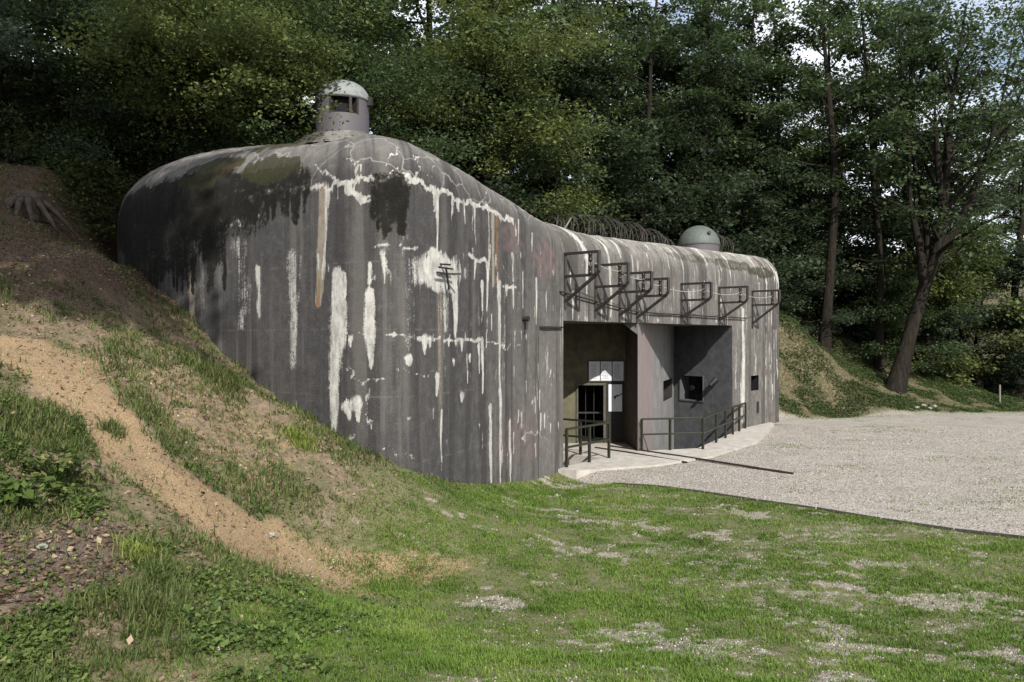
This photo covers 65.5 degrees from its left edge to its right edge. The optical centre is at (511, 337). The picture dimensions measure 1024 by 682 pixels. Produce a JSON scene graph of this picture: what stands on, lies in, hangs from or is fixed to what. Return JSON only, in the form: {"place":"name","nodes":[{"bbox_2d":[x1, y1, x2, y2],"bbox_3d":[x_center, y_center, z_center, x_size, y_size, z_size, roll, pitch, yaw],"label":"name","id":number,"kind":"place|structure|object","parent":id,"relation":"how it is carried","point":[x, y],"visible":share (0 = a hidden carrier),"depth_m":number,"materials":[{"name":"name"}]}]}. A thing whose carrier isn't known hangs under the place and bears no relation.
{"place":"outdoors","nodes":[
{"label":"outdoors","id":0,"kind":"place"},
{"bbox_2d":[0,103,1023,681],"bbox_3d":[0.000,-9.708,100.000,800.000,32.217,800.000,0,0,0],"label":"ground","id":1,"kind":"structure","parent":0,"point":[96,397],"depth_m":12.27,"materials":[{"name":"green plant"}]},
{"bbox_2d":[1,99,51,142],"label":"bush","id":2,"kind":"object","parent":1,"relation":"on","point":[9,102],"visible":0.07,"depth_m":24.63,"materials":[{"name":"green plant"}]},
{"bbox_2d":[0,473,62,509],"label":"leafy plant","id":3,"kind":"object","parent":1,"relation":"on","point":[17,491],"visible":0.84,"depth_m":8.07,"materials":[{"name":"green plant"}]},
{"bbox_2d":[8,27,61,56],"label":"tree","id":4,"kind":"object","parent":1,"relation":"on","point":[43,50],"depth_m":45.63,"materials":[{"name":"green plant"}]},
{"bbox_2d":[4,190,78,237],"bbox_3d":[-10.922,-2.816,17.881,1.720,1.067,1.468,0,0,20],"label":"tree stump","id":5,"kind":"object","parent":1,"relation":"on","point":[29,204],"visible":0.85,"depth_m":17.89,"materials":[{"name":"grey wood"}]},
{"bbox_2d":[36,543,47,549],"bbox_3d":[-4.438,1.970,7.515,0.075,0.063,0.103,0,0,17],"label":"stone","id":6,"kind":"object","parent":1,"relation":"on","point":[42,548],"visible":0.96,"depth_m":7.49,"materials":[{"name":"stone"}]},
{"bbox_2d":[10,443,99,482],"bbox_3d":[-4.938,1.395,8.757,0.853,0.431,0.918,0,0,0],"label":"leafy plant","id":7,"kind":"object","parent":1,"relation":"on","point":[64,460],"visible":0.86,"depth_m":8.66,"materials":[{"name":"green plant"}]},
{"bbox_2d":[59,523,79,536],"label":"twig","id":8,"kind":"object","parent":1,"relation":"on","point":[75,531],"visible":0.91,"depth_m":8.03,"materials":[{"name":"brown wood"}]},
{"bbox_2d":[1,51,154,183],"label":"bush","id":9,"kind":"object","parent":1,"relation":"on","point":[23,104],"visible":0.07,"depth_m":24.74,"materials":[{"name":"green plant"}]},
{"bbox_2d":[0,0,189,179],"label":"tree","id":10,"kind":"object","parent":1,"relation":"on","point":[5,37],"visible":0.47,"depth_m":21.99,"materials":[{"name":"green plant"}]},
{"bbox_2d":[0,0,213,172],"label":"tree","id":11,"kind":"object","parent":1,"relation":"on","point":[8,71],"visible":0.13,"depth_m":21.86,"materials":[{"name":"green plant"}]},
{"bbox_2d":[96,412,129,447],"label":"grass tuft","id":12,"kind":"object","parent":1,"relation":"on","point":[114,425],"visible":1,"depth_m":10.36,"materials":[{"name":"green plant"}]},
{"bbox_2d":[66,76,191,184],"bbox_3d":[-12.382,-6.686,26.823,5.390,4.995,5.567,0,0,-28],"label":"bush","id":13,"kind":"object","parent":1,"relation":"on","point":[119,134],"visible":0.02,"depth_m":25.21,"materials":[{"name":"green plant"}]},
{"bbox_2d":[88,530,175,567],"bbox_3d":[-3.803,2.184,8.180,0.822,0.400,0.770,0,0,0],"label":"grass tuft","id":14,"kind":"object","parent":1,"relation":"on","point":[141,547],"visible":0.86,"depth_m":8.10,"materials":[{"name":"green plant"}]},
{"bbox_2d":[0,0,304,186],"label":"tree","id":15,"kind":"object","parent":1,"relation":"on","point":[42,31],"visible":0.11,"depth_m":22.69,"materials":[{"name":"green plant"}]},
{"bbox_2d":[21,0,296,206],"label":"tree","id":16,"kind":"object","parent":1,"relation":"on","point":[108,139],"visible":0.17,"depth_m":23.36,"materials":[{"name":"green plant"}]},
{"bbox_2d":[1,336,344,588],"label":"straw","id":17,"kind":"object","parent":1,"relation":"on","point":[169,456],"visible":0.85,"depth_m":10.65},
{"bbox_2d":[0,163,360,584],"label":"earth clods","id":18,"kind":"object","parent":1,"relation":"on","point":[143,383],"visible":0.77,"depth_m":12.31,"materials":[{"name":"brown soil"}]},
{"bbox_2d":[114,87,297,174],"bbox_3d":[-9.272,-5.550,26.459,7.116,6.215,6.834,0,0,22],"label":"bush","id":19,"kind":"object","parent":1,"relation":"on","point":[247,129],"visible":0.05,"depth_m":23.73,"materials":[{"name":"green plant"}]},
{"bbox_2d":[0,367,422,681],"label":"weeds","id":20,"kind":"object","parent":1,"relation":"on","point":[9,654],"visible":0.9,"depth_m":7.13,"materials":[{"name":"green plant"}]},
{"bbox_2d":[63,0,361,178],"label":"tree","id":21,"kind":"object","parent":1,"relation":"on","point":[254,66],"visible":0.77,"depth_m":18.47,"materials":[{"name":"green plant"}]},
{"bbox_2d":[176,348,250,399],"bbox_3d":[-5.176,0.615,14.018,1.398,1.075,1.372,0,0,0],"label":"grass tuft","id":22,"kind":"object","parent":1,"relation":"on","point":[217,371],"visible":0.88,"depth_m":13.92,"materials":[{"name":"green plant"}]},
{"bbox_2d":[0,0,444,250],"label":"tree","id":23,"kind":"object","parent":1,"relation":"on","point":[82,179],"visible":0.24,"depth_m":21.05,"materials":[{"name":"green plant"}]},
{"bbox_2d":[0,163,460,681],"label":"leaf litter","id":24,"kind":"object","parent":1,"relation":"on","point":[129,639],"visible":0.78,"depth_m":9.87,"materials":[{"name":"brown plant"}]},
{"bbox_2d":[0,161,488,681],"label":"rough grass","id":25,"kind":"structure","parent":1,"relation":"on","point":[152,621],"depth_m":9.52,"materials":[{"name":"green plant"}]},
{"bbox_2d":[12,0,534,172],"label":"tree","id":26,"kind":"object","parent":1,"relation":"on","point":[393,8],"visible":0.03,"depth_m":28.70,"materials":[{"name":"green plant"}]},
{"bbox_2d":[178,92,369,159],"bbox_3d":[-7.254,-5.176,26.555,7.590,6.629,7.290,0,0,-29],"label":"bush","id":27,"kind":"object","parent":1,"relation":"on","point":[298,117],"visible":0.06,"depth_m":25.72,"materials":[{"name":"green plant"}]},
{"bbox_2d":[272,421,322,454],"bbox_3d":[-3.644,1.659,13.457,0.956,0.609,0.940,0,0,0],"label":"grass tuft","id":28,"kind":"object","parent":1,"relation":"on","point":[298,435],"visible":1,"depth_m":13.43,"materials":[{"name":"green plant"}]},
{"bbox_2d":[124,0,495,166],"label":"tree","id":29,"kind":"object","parent":1,"relation":"on","point":[366,85],"visible":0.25,"depth_m":22.86,"materials":[{"name":"green plant"}]},
{"bbox_2d":[275,0,464,131],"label":"tree","id":30,"kind":"object","parent":1,"relation":"on","point":[414,9],"depth_m":42.57,"materials":[{"name":"green plant"}]},
{"bbox_2d":[355,566,405,590],"bbox_3d":[-1.800,3.256,10.841,0.657,0.277,0.714,0,0,-39],"label":"grass tuft","id":31,"kind":"object","parent":1,"relation":"on","point":[386,581],"visible":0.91,"depth_m":10.85,"materials":[{"name":"green plant"}]},
{"bbox_2d":[302,33,502,173],"bbox_3d":[-4.226,-7.112,29.576,9.432,8.741,9.743,0,0,-22],"label":"tree","id":32,"kind":"object","parent":1,"relation":"on","point":[395,110],"visible":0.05,"depth_m":28.07,"materials":[{"name":"green plant"}]},
{"bbox_2d":[117,80,778,483],"bbox_3d":[-1.117,-0.160,27.337,14.130,11.920,23.858,0,0,35],"label":"bunker","id":33,"kind":"object","parent":1,"relation":"on","point":[397,302],"visible":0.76,"depth_m":16.50,"materials":[{"name":"concrete"}]},
{"bbox_2d":[564,250,600,308],"bbox_3d":[1.777,-1.472,20.217,1.128,1.444,0.118,0,0,41],"label":"wire bracket","id":34,"kind":"object","parent":33,"relation":"attached to","point":[587,282],"visible":1,"depth_m":20.18,"materials":[{"name":"metal"}]},
{"bbox_2d":[592,261,771,297],"bbox_3d":[5.822,-1.676,24.806,0.017,0.584,12.244,0,0,39],"label":"wire","id":35,"kind":"object","parent":34,"relation":"attached to","point":[676,290],"visible":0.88,"depth_m":23.85,"materials":[{"name":"silver metal"}]},
{"bbox_2d":[576,383,604,441],"bbox_3d":[2.491,2.362,26.420,0.916,1.837,2.560,0,0,0],"label":"doorway","id":36,"kind":"structure","parent":33,"relation":"in","point":[590,397],"depth_m":27.21,"materials":[{"name":"metal"}]},
{"bbox_2d":[588,360,624,381],"bbox_3d":[2.977,1.054,25.163,1.160,0.674,0.044,0,0,0],"label":"notice board","id":37,"kind":"object","parent":33,"relation":"attached to","point":[606,370],"visible":1,"depth_m":25.14,"materials":[{"name":"white paper"}]},
{"bbox_2d":[543,214,674,245],"bbox_3d":[3.721,-3.466,28.236,1.504,1.518,8.274,0,0,40],"label":"barbed wire","id":38,"kind":"object","parent":33,"relation":"on","point":[620,224],"visible":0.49,"depth_m":27.72,"materials":[{"name":"black metal"}]},
{"bbox_2d":[594,262,629,317],"bbox_3d":[2.670,-1.272,21.320,1.128,1.444,0.118,0,0,41],"label":"wire bracket","id":39,"kind":"object","parent":33,"relation":"attached to","point":[618,291],"visible":1,"depth_m":21.26,"materials":[{"name":"metal"}]},
{"bbox_2d":[609,384,621,410],"bbox_3d":[3.268,1.901,25.148,0.435,0.855,0.017,0,0,0],"label":"poster","id":40,"kind":"object","parent":33,"relation":"attached to","point":[615,397],"visible":1,"depth_m":25.14,"materials":[{"name":"white paper"}]},
{"bbox_2d":[618,271,652,321],"bbox_3d":[3.457,-1.147,22.292,1.128,1.394,0.118,0,0,41],"label":"wire bracket","id":41,"kind":"object","parent":33,"relation":"attached to","point":[642,290],"visible":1,"depth_m":22.18,"materials":[{"name":"metal"}]},
{"bbox_2d":[636,277,669,323],"bbox_3d":[4.067,-1.062,23.046,1.128,1.324,0.118,0,0,41],"label":"wire bracket","id":42,"kind":"object","parent":33,"relation":"attached to","point":[661,295],"visible":0.98,"depth_m":22.94,"materials":[{"name":"metal"}]},
{"bbox_2d":[559,291,746,318],"bbox_3d":[4.952,-0.950,24.860,0.044,0.501,11.852,0,0,39],"label":"cable","id":43,"kind":"object","parent":33,"relation":"attached to","point":[647,312],"visible":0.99,"depth_m":23.52,"materials":[{"name":"metal"}]},
{"bbox_2d":[680,282,712,323],"bbox_3d":[5.835,-1.102,25.230,1.128,1.304,0.118,0,0,41],"label":"wire bracket","id":44,"kind":"object","parent":33,"relation":"attached to","point":[704,300],"visible":1,"depth_m":25.18,"materials":[{"name":"metal"}]},
{"bbox_2d":[715,232,733,252],"bbox_3d":[8.613,-3.884,34.309,1.275,1.372,3.277,0,0,38],"label":"barbed wire","id":45,"kind":"object","parent":33,"relation":"on","point":[722,237],"visible":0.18,"depth_m":34.44,"materials":[{"name":"black metal"}]},
{"bbox_2d":[718,286,748,324],"bbox_3d":[7.628,-1.102,27.445,1.128,1.344,0.118,0,0,41],"label":"wire bracket","id":46,"kind":"object","parent":33,"relation":"attached to","point":[728,302],"visible":1,"depth_m":27.45,"materials":[{"name":"metal"}]},
{"bbox_2d":[751,289,780,327],"bbox_3d":[9.478,-1.067,29.730,1.128,1.434,0.118,0,0,41],"label":"wire bracket","id":47,"kind":"object","parent":33,"relation":"attached to","point":[771,304],"visible":1,"depth_m":29.69,"materials":[{"name":"metal"}]},
{"bbox_2d":[293,0,642,231],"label":"tree","id":48,"kind":"object","parent":1,"relation":"on","point":[559,121],"visible":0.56,"depth_m":27.02,"materials":[{"name":"green plant"}]},
{"bbox_2d":[408,110,565,217],"bbox_3d":[-1.852,-4.944,28.489,7.590,6.629,7.290,0,0,13],"label":"tree","id":49,"kind":"object","parent":1,"relation":"on","point":[501,187],"visible":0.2,"depth_m":27.75,"materials":[{"name":"green plant"}]},
{"bbox_2d":[297,0,689,229],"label":"tree","id":50,"kind":"object","parent":1,"relation":"on","point":[545,13],"visible":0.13,"depth_m":30.10,"materials":[{"name":"green plant"}]},
{"bbox_2d":[388,0,606,187],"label":"tree","id":51,"kind":"object","parent":1,"relation":"on","point":[450,2],"visible":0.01,"depth_m":42.69,"materials":[{"name":"green plant"}]},
{"bbox_2d":[0,163,1023,681],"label":"grass","id":52,"kind":"structure","parent":1,"relation":"on","point":[408,633],"depth_m":9.93,"materials":[{"name":"green plant"}]},
{"bbox_2d":[6,173,1023,681],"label":"pebbles","id":53,"kind":"object","parent":1,"relation":"on","point":[912,437],"visible":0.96,"depth_m":16.83,"materials":[{"name":"grey gravel"}]},
{"bbox_2d":[402,65,631,226],"bbox_3d":[-0.480,-6.699,32.567,10.436,9.115,10.023,0,0,23],"label":"tree","id":54,"kind":"object","parent":1,"relation":"on","point":[581,176],"visible":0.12,"depth_m":30.69,"materials":[{"name":"green plant"}]},
{"bbox_2d":[454,0,610,180],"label":"tree","id":55,"kind":"object","parent":1,"relation":"on","point":[530,34],"visible":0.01,"depth_m":54.67,"materials":[{"name":"green plant"}]},
{"bbox_2d":[533,0,642,230],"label":"tree","id":56,"kind":"object","parent":1,"relation":"on","point":[613,108],"visible":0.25,"depth_m":36.33,"materials":[{"name":"green plant"}]},
{"bbox_2d":[454,0,722,239],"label":"tree","id":57,"kind":"object","parent":1,"relation":"on","point":[568,63],"visible":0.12,"depth_m":34.48,"materials":[{"name":"green plant"}]},
{"bbox_2d":[489,68,716,241],"bbox_3d":[2.780,-6.841,35.359,10.330,9.574,10.670,0,0,-38],"label":"tree","id":58,"kind":"object","parent":1,"relation":"on","point":[621,156],"visible":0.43,"depth_m":33.84,"materials":[{"name":"green plant"}]},
{"bbox_2d":[528,23,681,233],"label":"tree","id":59,"kind":"object","parent":1,"relation":"on","point":[640,115],"visible":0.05,"depth_m":42.47,"materials":[{"name":"green plant"}]},
{"bbox_2d":[491,0,776,251],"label":"tree","id":60,"kind":"object","parent":1,"relation":"on","point":[744,67],"visible":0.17,"depth_m":38.54,"materials":[{"name":"green plant"}]},
{"bbox_2d":[591,0,724,240],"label":"tree","id":61,"kind":"object","parent":1,"relation":"on","point":[650,97],"visible":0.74,"depth_m":36.87,"materials":[{"name":"green plant"}]},
{"bbox_2d":[595,9,731,177],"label":"tree","id":62,"kind":"object","parent":1,"relation":"on","point":[673,59],"depth_m":59.52,"materials":[{"name":"green plant"}]},
{"bbox_2d":[551,108,787,259],"bbox_3d":[7.357,-6.371,38.351,11.134,9.990,10.780,0,0,26],"label":"tree","id":63,"kind":"object","parent":1,"relation":"on","point":[686,142],"visible":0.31,"depth_m":36.95,"materials":[{"name":"green plant"}]},
{"bbox_2d":[584,23,818,266],"bbox_3d":[8.742,-9.056,43.293,12.877,13.403,14.635,0,0,-19],"label":"tree","id":64,"kind":"object","parent":1,"relation":"on","point":[763,124],"visible":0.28,"depth_m":39.75,"materials":[{"name":"green plant"}]},
{"bbox_2d":[641,0,763,225],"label":"tree","id":65,"kind":"object","parent":1,"relation":"on","point":[723,9],"visible":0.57,"depth_m":39.57,"materials":[{"name":"green plant"}]},
{"bbox_2d":[592,14,859,251],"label":"tree","id":66,"kind":"object","parent":1,"relation":"on","point":[768,83],"visible":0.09,"depth_m":43.26,"materials":[{"name":"green plant"}]},
{"bbox_2d":[635,131,828,304],"bbox_3d":[10.245,-6.055,41.463,10.935,9.944,11.385,0,0,-14],"label":"tree","id":67,"kind":"object","parent":1,"relation":"on","point":[731,168],"visible":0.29,"depth_m":39.46,"materials":[{"name":"green plant"}]},
{"bbox_2d":[698,0,811,253],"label":"tree","id":68,"kind":"object","parent":1,"relation":"on","point":[780,15],"visible":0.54,"depth_m":40.94,"materials":[{"name":"green plant"}]},
{"bbox_2d":[678,137,856,312],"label":"tree","id":69,"kind":"object","parent":1,"relation":"on","point":[819,204],"visible":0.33,"depth_m":40.90,"materials":[{"name":"green plant"}]},
{"bbox_2d":[665,97,871,261],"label":"tree","id":70,"kind":"object","parent":1,"relation":"on","point":[817,176],"visible":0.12,"depth_m":42.41,"materials":[{"name":"green plant"}]},
{"bbox_2d":[629,0,910,295],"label":"tree","id":71,"kind":"object","parent":1,"relation":"on","point":[735,23],"visible":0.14,"depth_m":44.42,"materials":[{"name":"green plant"}]},
{"bbox_2d":[745,84,803,211],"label":"tree","id":72,"kind":"object","parent":1,"relation":"on","point":[788,126],"depth_m":64.27,"materials":[{"name":"green plant"}]},
{"bbox_2d":[714,0,845,313],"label":"tree","id":73,"kind":"object","parent":1,"relation":"on","point":[775,47],"visible":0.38,"depth_m":43.01,"materials":[{"name":"green plant"}]},
{"bbox_2d":[677,163,908,331],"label":"tree","id":74,"kind":"object","parent":1,"relation":"on","point":[854,293],"visible":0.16,"depth_m":43.84,"materials":[{"name":"green plant"}]},
{"bbox_2d":[763,71,866,172],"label":"tree","id":75,"kind":"object","parent":1,"relation":"on","point":[802,119],"visible":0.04,"depth_m":72.34,"materials":[{"name":"green plant"}]},
{"bbox_2d":[612,482,1023,538],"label":"edging","id":76,"kind":"object","parent":1,"relation":"on","point":[929,525],"visible":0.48,"depth_m":15.17,"materials":[{"name":"grey concrete"}]},
{"bbox_2d":[761,225,875,341],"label":"tree","id":77,"kind":"object","parent":1,"relation":"on","point":[819,247],"visible":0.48,"depth_m":40.70,"materials":[{"name":"green plant"}]},
{"bbox_2d":[726,135,937,333],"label":"tree","id":78,"kind":"object","parent":1,"relation":"on","point":[866,301],"visible":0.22,"depth_m":43.68,"materials":[{"name":"green plant"}]},
{"bbox_2d":[754,0,915,354],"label":"tree","id":79,"kind":"object","parent":1,"relation":"on","point":[812,14],"visible":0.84,"depth_m":39.62,"materials":[{"name":"green plant"}]},
{"bbox_2d":[784,0,905,334],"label":"tree","id":80,"kind":"object","parent":1,"relation":"on","point":[834,56],"visible":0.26,"depth_m":43.58,"materials":[{"name":"green plant"}]},
{"bbox_2d":[788,0,951,370],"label":"tree","id":81,"kind":"object","parent":1,"relation":"on","point":[879,362],"visible":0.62,"depth_m":40.91,"materials":[{"name":"green plant"}]},
{"bbox_2d":[762,393,1023,527],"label":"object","id":82,"kind":"object","parent":1,"relation":"on","point":[913,458],"visible":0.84,"depth_m":22.77,"materials":[{"name":"grey gravel"}]},
{"bbox_2d":[765,0,1023,337],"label":"tree","id":83,"kind":"object","parent":1,"relation":"on","point":[858,53],"visible":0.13,"depth_m":45.10,"materials":[{"name":"green plant"}]},
{"bbox_2d":[787,200,1004,351],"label":"tree","id":84,"kind":"object","parent":1,"relation":"on","point":[965,319],"visible":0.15,"depth_m":44.08,"materials":[{"name":"green plant"}]},
{"bbox_2d":[779,310,1023,418],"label":"slope cover","id":85,"kind":"object","parent":1,"relation":"on","point":[1009,405],"visible":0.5,"depth_m":38.06,"materials":[{"name":"green plant"}]},
{"bbox_2d":[842,264,983,373],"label":"tree","id":86,"kind":"object","parent":1,"relation":"on","point":[911,280],"visible":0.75,"depth_m":40.93,"materials":[{"name":"green plant"}]},
{"bbox_2d":[802,0,1023,360],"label":"tree","id":87,"kind":"object","parent":1,"relation":"on","point":[904,75],"visible":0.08,"depth_m":47.95,"materials":[{"name":"green plant"}]},
{"bbox_2d":[809,0,1023,370],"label":"tree","id":88,"kind":"object","parent":1,"relation":"on","point":[891,223],"visible":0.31,"depth_m":43.48,"materials":[{"name":"green plant"}]},
{"bbox_2d":[822,218,1023,390],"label":"tree","id":89,"kind":"object","parent":1,"relation":"on","point":[945,291],"visible":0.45,"depth_m":43.54,"materials":[{"name":"green plant"}]},
{"bbox_2d":[828,0,1023,393],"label":"tree","id":90,"kind":"object","parent":1,"relation":"on","point":[928,261],"visible":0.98,"depth_m":38.02,"materials":[{"name":"green plant"}]},
{"bbox_2d":[828,37,1023,389],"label":"tree","id":91,"kind":"object","parent":1,"relation":"on","point":[977,377],"visible":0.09,"depth_m":45.65,"materials":[{"name":"green plant"}]},
{"bbox_2d":[875,244,1023,393],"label":"tree","id":92,"kind":"object","parent":1,"relation":"on","point":[1011,362],"visible":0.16,"depth_m":45.52,"materials":[{"name":"green plant"}]},
{"bbox_2d":[905,231,1023,389],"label":"tree","id":93,"kind":"object","parent":1,"relation":"on","point":[1000,283],"visible":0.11,"depth_m":48.19,"materials":[{"name":"green plant"}]},
{"bbox_2d":[906,0,1023,389],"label":"tree","id":94,"kind":"object","parent":1,"relation":"on","point":[1020,234],"visible":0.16,"depth_m":48.80,"materials":[{"name":"green plant"}]},
{"bbox_2d":[913,97,1023,282],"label":"tree","id":95,"kind":"object","parent":1,"relation":"on","point":[1009,190],"visible":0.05,"depth_m":57.43,"materials":[{"name":"green plant"}]},
{"bbox_2d":[936,240,1023,398],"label":"tree","id":96,"kind":"object","parent":1,"relation":"on","point":[1011,328],"visible":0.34,"depth_m":46.22,"materials":[{"name":"green plant"}]},
{"bbox_2d":[936,151,1023,285],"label":"tree","id":97,"kind":"object","parent":1,"relation":"on","point":[1017,213],"visible":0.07,"depth_m":67.25,"materials":[{"name":"green plant"}]},
{"bbox_2d":[999,385,1000,402],"bbox_3d":[24.496,2.937,39.970,0.096,1.150,0.096,0,0,0],"label":"stake","id":98,"kind":"object","parent":1,"relation":"on","point":[999,393],"visible":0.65,"depth_m":39.94,"materials":[{"name":"white wood"}]},
{"bbox_2d":[28,0,1023,253],"label":"sky","id":99,"kind":"structure","parent":0,"point":[811,54],"materials":[{"name":"white"}]},
{"bbox_2d":[558,422,773,478],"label":"pavement","id":100,"kind":"structure","parent":0,"point":[579,466],"depth_m":22.77,"materials":[{"name":"concrete"}]},
{"bbox_2d":[563,418,609,466],"bbox_3d":[1.313,2.854,21.921,1.966,1.042,2.106,0,0,39],"label":"railing","id":101,"kind":"object","parent":100,"relation":"on","point":[580,437],"visible":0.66,"depth_m":21.80,"materials":[{"name":"grey metal"}]},
{"bbox_2d":[640,402,746,450],"bbox_3d":[6.696,2.874,26.025,1.311,1.002,7.606,0,0,39],"label":"railing","id":102,"kind":"object","parent":100,"relation":"on","point":[717,426],"visible":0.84,"depth_m":24.33,"materials":[{"name":"black metal"}]},
{"bbox_2d":[595,445,793,474],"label":"rail track","id":103,"kind":"structure","parent":100,"relation":"on","point":[748,466],"depth_m":21.93,"materials":[{"name":"metal"}]}
]}

